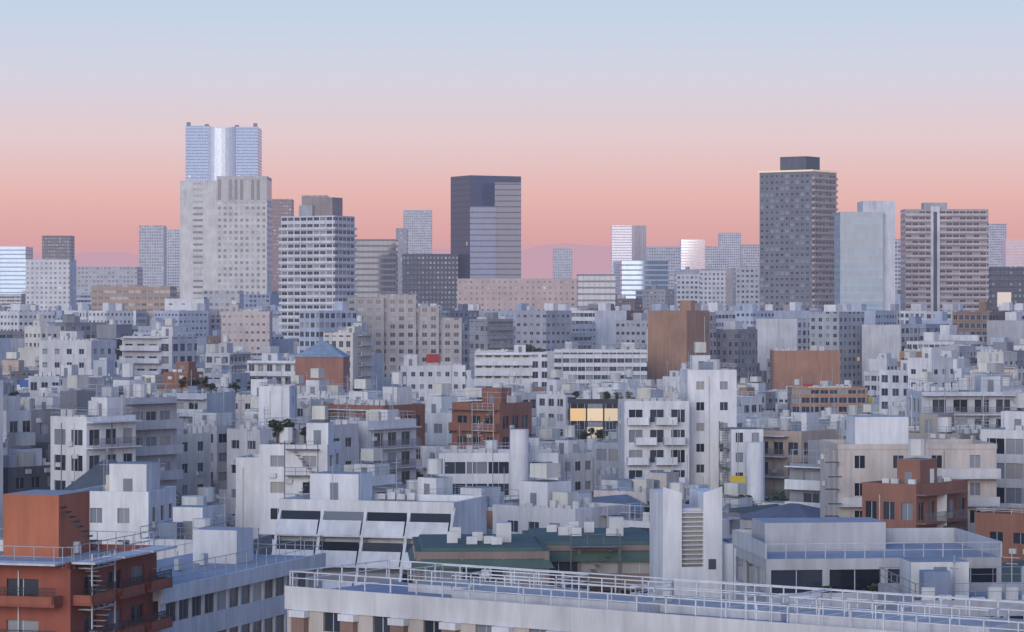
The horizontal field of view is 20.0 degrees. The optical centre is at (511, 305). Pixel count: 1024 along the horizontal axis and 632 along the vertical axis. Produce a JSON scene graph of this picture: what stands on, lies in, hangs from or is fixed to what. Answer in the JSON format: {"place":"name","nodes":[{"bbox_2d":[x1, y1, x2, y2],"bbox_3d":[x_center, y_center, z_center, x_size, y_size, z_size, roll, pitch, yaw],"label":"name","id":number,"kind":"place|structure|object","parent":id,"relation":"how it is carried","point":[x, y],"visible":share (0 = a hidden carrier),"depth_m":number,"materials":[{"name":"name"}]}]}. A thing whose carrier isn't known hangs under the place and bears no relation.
{"place":"outdoors","nodes":[
{"label":"outdoors","id":0,"kind":"place"},
{"bbox_2d":[33,243,662,278],"bbox_3d":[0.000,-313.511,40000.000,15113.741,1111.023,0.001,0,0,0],"label":"mountains","id":1,"kind":"structure","parent":0,"point":[536,262],"depth_m":40000.00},
{"bbox_2d":[0,0,1023,254],"label":"sky","id":2,"kind":"structure","parent":0,"point":[664,116],"materials":[{"name":"pink"}]},
{"label":"ground","id":3,"kind":"structure","parent":0,"visible":0},
{"bbox_2d":[0,301,1023,631],"bbox_3d":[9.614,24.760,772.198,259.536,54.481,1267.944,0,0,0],"label":"buildings","id":4,"kind":"structure","parent":3,"relation":"on","point":[108,545],"depth_m":236.36,"materials":[{"name":"white concrete"}]},
{"bbox_2d":[0,122,1023,376],"bbox_3d":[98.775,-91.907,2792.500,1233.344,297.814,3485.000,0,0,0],"label":"skyline","id":5,"kind":"structure","parent":3,"relation":"on","point":[238,234],"depth_m":1705.64,"materials":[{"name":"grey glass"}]},
{"bbox_2d":[0,351,1023,581],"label":"city","id":6,"kind":"object","parent":3,"relation":"on","point":[185,425],"visible":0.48,"depth_m":387.26,"materials":[{"name":"grey concrete"}]},
{"bbox_2d":[0,265,1023,389],"bbox_3d":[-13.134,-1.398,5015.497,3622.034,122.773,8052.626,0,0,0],"label":"city","id":7,"kind":"object","parent":3,"relation":"on","point":[744,338],"visible":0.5,"depth_m":1075.28,"materials":[{"name":"grey concrete"}]},
{"bbox_2d":[2,310,1023,426],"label":"city buildings","id":8,"kind":"structure","parent":3,"relation":"on","point":[43,352],"depth_m":767.88,"materials":[{"name":"grey concrete"}]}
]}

